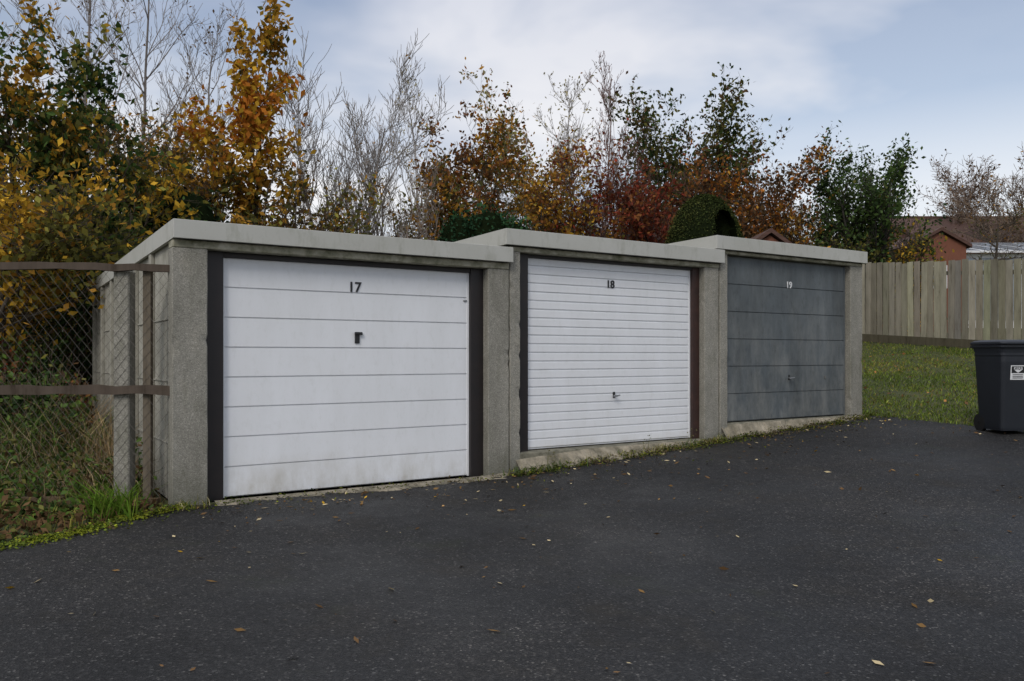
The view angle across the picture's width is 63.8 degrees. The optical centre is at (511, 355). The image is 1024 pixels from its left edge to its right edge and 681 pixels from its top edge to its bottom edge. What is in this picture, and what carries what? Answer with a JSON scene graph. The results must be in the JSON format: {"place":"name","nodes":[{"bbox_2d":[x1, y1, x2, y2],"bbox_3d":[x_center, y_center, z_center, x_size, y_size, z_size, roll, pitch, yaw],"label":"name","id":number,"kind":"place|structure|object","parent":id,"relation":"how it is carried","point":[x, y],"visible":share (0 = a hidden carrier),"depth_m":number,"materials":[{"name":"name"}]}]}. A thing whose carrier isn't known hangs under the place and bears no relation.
{"place":"outdoors","nodes":[
{"label":"outdoors","id":0,"kind":"place"},
{"bbox_2d":[0,360,162,497],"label":"dead grass","id":1,"kind":"structure","parent":0,"point":[102,450],"depth_m":7.33,"materials":[{"name":"brown plant"}]},
{"bbox_2d":[0,328,1021,543],"bbox_3d":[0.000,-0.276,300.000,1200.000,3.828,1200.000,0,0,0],"label":"ground","id":2,"kind":"structure","parent":0,"point":[911,393],"depth_m":12.88,"materials":[{"name":"green plant"}]},
{"bbox_2d":[0,0,90,190],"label":"birch tree","id":3,"kind":"object","parent":2,"relation":"on","point":[2,40],"visible":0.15,"depth_m":17.94,"materials":[{"name":"yellow plant"}]},
{"bbox_2d":[0,312,104,472],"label":"bramble thicket","id":4,"kind":"object","parent":2,"relation":"on","point":[33,370],"visible":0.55,"depth_m":8.98,"materials":[{"name":"green plant"}]},
{"bbox_2d":[0,258,119,419],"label":"hawthorn hedge","id":5,"kind":"object","parent":2,"relation":"on","point":[84,360],"visible":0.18,"depth_m":11.12,"materials":[{"name":"green plant"}]},
{"bbox_2d":[2,115,126,213],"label":"hornbeam tree","id":6,"kind":"object","parent":2,"relation":"on","point":[109,168],"visible":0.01,"depth_m":17.34,"materials":[{"name":"green plant"}]},
{"bbox_2d":[0,0,161,347],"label":"field maple tree","id":7,"kind":"object","parent":2,"relation":"on","point":[34,66],"visible":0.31,"depth_m":11.89,"materials":[{"name":"yellow plant"}]},
{"bbox_2d":[0,262,169,507],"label":"chain link fence","id":8,"kind":"object","parent":2,"relation":"on","point":[124,389],"visible":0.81,"depth_m":6.44,"materials":[{"name":"metal"}]},
{"bbox_2d":[0,423,171,543],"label":"verge weeds","id":9,"kind":"object","parent":2,"relation":"on","point":[39,515],"visible":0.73,"depth_m":6.17,"materials":[{"name":"green plant"}]},
{"bbox_2d":[0,0,173,273],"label":"birch tree","id":10,"kind":"object","parent":2,"relation":"on","point":[89,27],"visible":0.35,"depth_m":18.22,"materials":[{"name":"grey plant"}]},
{"bbox_2d":[0,138,184,358],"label":"hazel tree","id":11,"kind":"object","parent":2,"relation":"on","point":[24,239],"visible":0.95,"depth_m":10.05,"materials":[{"name":"yellow plant"}]},
{"bbox_2d":[0,7,214,384],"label":"field maple tree","id":12,"kind":"object","parent":2,"relation":"on","point":[131,170],"visible":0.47,"depth_m":12.05,"materials":[{"name":"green plant"}]},
{"bbox_2d":[20,91,209,321],"bbox_3d":[-8.068,-2.293,16.820,4.477,5.899,4.017,0,0,0],"label":"hornbeam tree","id":13,"kind":"object","parent":2,"relation":"on","point":[143,143],"visible":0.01,"depth_m":16.74,"materials":[{"name":"green plant"}]},
{"bbox_2d":[62,475,170,520],"bbox_3d":[-2.867,1.021,5.962,0.725,0.304,0.668,0,0,-34],"label":"grass tuft","id":14,"kind":"object","parent":2,"relation":"on","point":[114,502],"visible":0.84,"depth_m":5.91,"materials":[{"name":"green plant"}]},
{"bbox_2d":[20,178,228,395],"bbox_3d":[-6.614,-0.894,13.873,6.081,3.906,2.343,0,0,15],"label":"dark hedge","id":15,"kind":"object","parent":2,"relation":"on","point":[205,209],"visible":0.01,"depth_m":13.13,"materials":[{"name":"green plant"}]},
{"bbox_2d":[71,0,225,184],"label":"birch tree","id":16,"kind":"object","parent":2,"relation":"on","point":[145,82],"visible":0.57,"depth_m":18.30,"materials":[{"name":"grey plant"}]},
{"bbox_2d":[89,101,249,215],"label":"hornbeam tree","id":17,"kind":"object","parent":2,"relation":"on","point":[128,126],"visible":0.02,"depth_m":16.12,"materials":[{"name":"green plant"}]},
{"bbox_2d":[126,0,275,221],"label":"birch tree","id":18,"kind":"object","parent":2,"relation":"on","point":[213,56],"visible":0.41,"depth_m":18.89,"materials":[{"name":"grey plant"}]},
{"bbox_2d":[127,93,276,222],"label":"norway maple tree","id":19,"kind":"object","parent":2,"relation":"on","point":[175,151],"visible":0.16,"depth_m":14.40,"materials":[{"name":"brown plant"}]},
{"bbox_2d":[165,0,315,229],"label":"norway maple tree","id":20,"kind":"object","parent":2,"relation":"on","point":[250,121],"visible":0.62,"depth_m":14.49,"materials":[{"name":"orange plant"}]},
{"bbox_2d":[92,218,512,505],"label":"concrete garage","id":21,"kind":"structure","parent":2,"relation":"on","point":[300,360],"depth_m":7.14,"materials":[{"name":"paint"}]},
{"bbox_2d":[224,258,466,496],"bbox_3d":[-1.386,0.178,7.284,2.295,1.943,0.021,0,0,-33],"label":"garage door","id":22,"kind":"structure","parent":21,"relation":"in","point":[307,405],"depth_m":7.20,"materials":[{"name":"white paint"}]},
{"bbox_2d":[238,140,391,234],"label":"hornbeam tree","id":23,"kind":"object","parent":2,"relation":"on","point":[334,219],"visible":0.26,"depth_m":14.41,"materials":[{"name":"brown plant"}]},
{"bbox_2d":[267,25,453,236],"bbox_3d":[-3.405,-3.411,18.116,4.198,8.030,3.361,0,0,0],"label":"bare ash tree","id":24,"kind":"object","parent":2,"relation":"on","point":[347,169],"visible":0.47,"depth_m":18.20,"materials":[{"name":"grey plant"}]},
{"bbox_2d":[352,113,456,239],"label":"bare ash tree","id":25,"kind":"object","parent":2,"relation":"on","point":[425,233],"visible":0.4,"depth_m":19.15,"materials":[{"name":"grey plant"}]},
{"bbox_2d":[377,185,448,238],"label":"hornbeam tree","id":26,"kind":"object","parent":2,"relation":"on","point":[396,218],"visible":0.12,"depth_m":20.28,"materials":[{"name":"brown plant"}]},
{"bbox_2d":[378,58,476,239],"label":"birch tree","id":27,"kind":"object","parent":2,"relation":"on","point":[415,145],"visible":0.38,"depth_m":25.76,"materials":[{"name":"grey plant"}]},
{"bbox_2d":[395,82,535,240],"bbox_3d":[-1.148,-3.177,19.862,3.485,7.185,4.401,0,0,0],"label":"beech tree","id":28,"kind":"object","parent":2,"relation":"on","point":[444,186],"visible":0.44,"depth_m":20.18,"materials":[{"name":"brown plant"}]},
{"bbox_2d":[437,199,537,241],"bbox_3d":[-0.498,-1.285,14.983,2.094,3.362,1.433,0,0,0],"label":"conifer bush","id":29,"kind":"object","parent":2,"relation":"on","point":[462,228],"visible":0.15,"depth_m":14.74,"materials":[{"name":"green plant"}]},
{"bbox_2d":[459,57,603,235],"bbox_3d":[0.420,-3.754,21.919,4.196,8.259,3.374,0,0,23],"label":"silver birch tree","id":30,"kind":"object","parent":2,"relation":"on","point":[515,151],"visible":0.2,"depth_m":21.67,"materials":[{"name":"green plant"}]},
{"bbox_2d":[508,60,622,235],"bbox_3d":[1.733,-4.714,26.030,3.761,8.201,3.521,0,0,0],"label":"birch tree","id":31,"kind":"object","parent":2,"relation":"on","point":[571,101],"visible":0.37,"depth_m":25.33,"materials":[{"name":"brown plant"}]},
{"bbox_2d":[491,126,640,239],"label":"beech tree","id":32,"kind":"object","parent":2,"relation":"on","point":[539,213],"visible":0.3,"depth_m":19.27,"materials":[{"name":"orange plant"}]},
{"bbox_2d":[519,115,657,241],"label":"cherry tree","id":33,"kind":"object","parent":2,"relation":"on","point":[612,195],"visible":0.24,"depth_m":19.77,"materials":[{"name":"brown plant"}]},
{"bbox_2d":[456,228,724,472],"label":"concrete garage","id":34,"kind":"structure","parent":2,"relation":"on","point":[613,342],"depth_m":8.81,"materials":[{"name":"paint"}]},
{"bbox_2d":[528,258,688,448],"bbox_3d":[1.091,-0.019,8.882,2.280,1.928,0.015,0,0,-33],"label":"garage door","id":35,"kind":"structure","parent":34,"relation":"in","point":[589,341],"depth_m":8.82,"materials":[{"name":"white paint"}]},
{"bbox_2d":[580,50,642,236],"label":"birch tree","id":36,"kind":"object","parent":2,"relation":"on","point":[610,143],"visible":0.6,"depth_m":23.96,"materials":[{"name":"grey plant"}]},
{"bbox_2d":[596,100,660,226],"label":"birch tree","id":37,"kind":"object","parent":2,"relation":"on","point":[636,153],"visible":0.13,"depth_m":24.21,"materials":[{"name":"green plant"}]},
{"bbox_2d":[621,228,660,242],"bbox_3d":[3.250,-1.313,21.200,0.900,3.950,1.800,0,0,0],"label":"garden summerhouse","id":38,"kind":"structure","parent":2,"relation":"on","point":[634,240],"depth_m":20.63,"materials":[{"name":"wood"}]},
{"bbox_2d":[589,150,717,243],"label":"cherry tree","id":39,"kind":"object","parent":2,"relation":"on","point":[641,212],"visible":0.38,"depth_m":19.12,"materials":[{"name":"red plant"}]},
{"bbox_2d":[609,139,744,242],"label":"hawthorn tree","id":40,"kind":"object","parent":2,"relation":"on","point":[708,176],"visible":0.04,"depth_m":21.28,"materials":[{"name":"green plant"}]},
{"bbox_2d":[600,62,790,223],"bbox_3d":[5.380,-4.523,23.878,5.283,7.705,4.106,0,0,18],"label":"oak tree","id":41,"kind":"object","parent":2,"relation":"on","point":[644,121],"visible":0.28,"depth_m":23.56,"materials":[{"name":"green plant"}]},
{"bbox_2d":[664,193,744,243],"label":"topiary yew","id":42,"kind":"object","parent":2,"relation":"on","point":[700,215],"visible":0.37,"depth_m":17.64,"materials":[{"name":"green plant"}]},
{"bbox_2d":[669,126,849,247],"bbox_3d":[6.296,-3.231,22.221,4.625,5.536,3.798,0,0,-18],"label":"beech tree","id":43,"kind":"object","parent":2,"relation":"on","point":[748,211],"visible":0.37,"depth_m":21.38,"materials":[{"name":"brown plant"}]},
{"bbox_2d":[670,235,867,437],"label":"concrete garage","id":44,"kind":"structure","parent":2,"relation":"on","point":[789,331],"depth_m":10.31,"materials":[{"name":"grey paint"}]},
{"bbox_2d":[727,257,843,421],"bbox_3d":[3.459,-0.194,10.342,2.308,1.958,0.014,0,0,-33],"label":"garage door","id":45,"kind":"structure","parent":44,"relation":"in","point":[775,331],"depth_m":10.30,"materials":[{"name":"grey paint"}]},
{"bbox_2d":[750,228,792,243],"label":"timber outbuilding","id":46,"kind":"structure","parent":2,"relation":"on","point":[770,234],"depth_m":18.50,"materials":[{"name":"wood"}]},
{"bbox_2d":[752,181,837,245],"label":"hawthorn tree","id":47,"kind":"object","parent":2,"relation":"on","point":[793,233],"visible":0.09,"depth_m":22.44,"materials":[{"name":"brown plant"}]},
{"bbox_2d":[780,197,841,245],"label":"hornbeam tree","id":48,"kind":"object","parent":2,"relation":"on","point":[810,236],"visible":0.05,"depth_m":26.01,"materials":[{"name":"brown plant"}]},
{"bbox_2d":[821,226,903,282],"bbox_3d":[8.853,-1.839,21.154,2.393,2.870,1.925,0,0,43],"label":"witch hazel shrub","id":49,"kind":"object","parent":2,"relation":"on","point":[851,247],"visible":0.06,"depth_m":20.91,"materials":[{"name":"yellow plant"}]},
{"bbox_2d":[787,120,960,282],"bbox_3d":[9.682,-3.423,22.006,4.028,5.940,4.367,0,0,0],"label":"apple tree","id":50,"kind":"object","parent":2,"relation":"on","point":[875,211],"visible":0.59,"depth_m":21.35,"materials":[{"name":"green plant"}]},
{"bbox_2d":[880,201,954,335],"bbox_3d":[10.249,-2.218,21.205,1.964,3.618,1.954,0,0,-26],"label":"witch hazel shrub","id":51,"kind":"object","parent":2,"relation":"on","point":[911,251],"visible":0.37,"depth_m":21.00,"materials":[{"name":"orange plant"}]},
{"bbox_2d":[861,341,978,425],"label":"grass bank","id":52,"kind":"structure","parent":2,"relation":"on","point":[937,378],"depth_m":13.33,"materials":[{"name":"green plant"}]},
{"bbox_2d":[886,227,971,332],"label":"garden shed","id":53,"kind":"structure","parent":2,"relation":"on","point":[958,244],"depth_m":25.00,"materials":[{"name":"wood"}]},
{"bbox_2d":[862,258,1023,347],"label":"timber fence","id":54,"kind":"object","parent":2,"relation":"on","point":[889,308],"visible":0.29,"depth_m":17.14,"materials":[{"name":"brown wood"}]},
{"bbox_2d":[916,148,1000,228],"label":"bare oak tree","id":55,"kind":"object","parent":2,"relation":"on","point":[965,192],"visible":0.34,"depth_m":40.03,"materials":[{"name":"grey plant"}]},
{"bbox_2d":[936,146,1023,253],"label":"bare oak tree","id":56,"kind":"object","parent":2,"relation":"on","point":[990,199],"visible":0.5,"depth_m":36.73,"materials":[{"name":"brown plant"}]},
{"bbox_2d":[949,198,1023,339],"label":"bare apple tree","id":57,"kind":"object","parent":2,"relation":"on","point":[997,233],"visible":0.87,"depth_m":20.54,"materials":[{"name":"brown plant"}]},
{"bbox_2d":[966,243,1023,327],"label":"conservatory","id":58,"kind":"object","parent":2,"relation":"on","point":[976,248],"visible":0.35,"depth_m":29.00,"materials":[{"name":"white plastic"}]},
{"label":"walls","id":59,"kind":"object","parent":2,"relation":"on","visible":0},
{"bbox_2d":[887,225,907,243],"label":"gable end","id":60,"kind":"structure","parent":59,"relation":"on","point":[903,236],"depth_m":40.14,"materials":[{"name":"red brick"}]},
{"bbox_2d":[890,218,1023,242],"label":"roof front","id":61,"kind":"structure","parent":59,"relation":"on","point":[947,224],"depth_m":39.23,"materials":[{"name":"tile"}]},
{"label":"roof back","id":62,"kind":"object","parent":59,"relation":"on","visible":0},
{"bbox_2d":[903,216,1019,217],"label":"ridge tiles","id":63,"kind":"object","parent":62,"relation":"attached to","point":[946,217],"depth_m":40.90,"materials":[{"name":"red tile"}]},
{"bbox_2d":[0,416,1023,680],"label":"asphalt driveway","id":64,"kind":"structure","parent":0,"point":[864,568],"depth_m":4.59,"materials":[{"name":"black asphalt"}]},
{"bbox_2d":[0,503,187,549],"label":"moss patch","id":65,"kind":"object","parent":64,"relation":"on","point":[90,527],"visible":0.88,"depth_m":5.46,"materials":[{"name":"green plant"}]},
{"bbox_2d":[215,473,508,505],"bbox_3d":[-1.151,1.159,7.129,2.720,0.052,0.247,0,0,-33],"label":"concrete threshold","id":66,"kind":"object","parent":64,"relation":"on","point":[392,487],"visible":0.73,"depth_m":7.10,"materials":[{"name":"beige concrete"}]},
{"bbox_2d":[5,353,1020,673],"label":"fallen leaves","id":67,"kind":"object","parent":64,"relation":"on","point":[585,503],"visible":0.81,"depth_m":6.55,"materials":[{"name":"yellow plant"}]},
{"bbox_2d":[109,410,918,528],"bbox_3d":[1.200,0.951,8.176,9.417,0.442,1.050,0,0,-33],"label":"moss and weeds","id":68,"kind":"object","parent":64,"relation":"on","point":[655,449],"visible":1,"depth_m":8.56,"materials":[{"name":"green plant"}]},
{"bbox_2d":[516,440,707,472],"bbox_3d":[1.187,1.060,8.651,2.600,0.202,0.230,0,0,-33],"label":"concrete threshold","id":69,"kind":"object","parent":64,"relation":"on","point":[570,456],"visible":0.7,"depth_m":8.43,"materials":[{"name":"beige concrete"}]},
{"bbox_2d":[721,414,861,438],"bbox_3d":[3.609,0.887,10.246,2.700,0.203,0.183,0,0,-33],"label":"concrete threshold","id":70,"kind":"object","parent":64,"relation":"on","point":[737,429],"visible":0.76,"depth_m":9.93,"materials":[{"name":"beige concrete"}]},
{"bbox_2d":[970,340,1023,430],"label":"wheelie bin","id":71,"kind":"object","parent":64,"relation":"on","point":[999,365],"visible":1,"depth_m":9.16,"materials":[{"name":"plastic"}]},
{"bbox_2d":[0,0,1023,243],"label":"sky","id":72,"kind":"structure","parent":0,"point":[948,74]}
]}

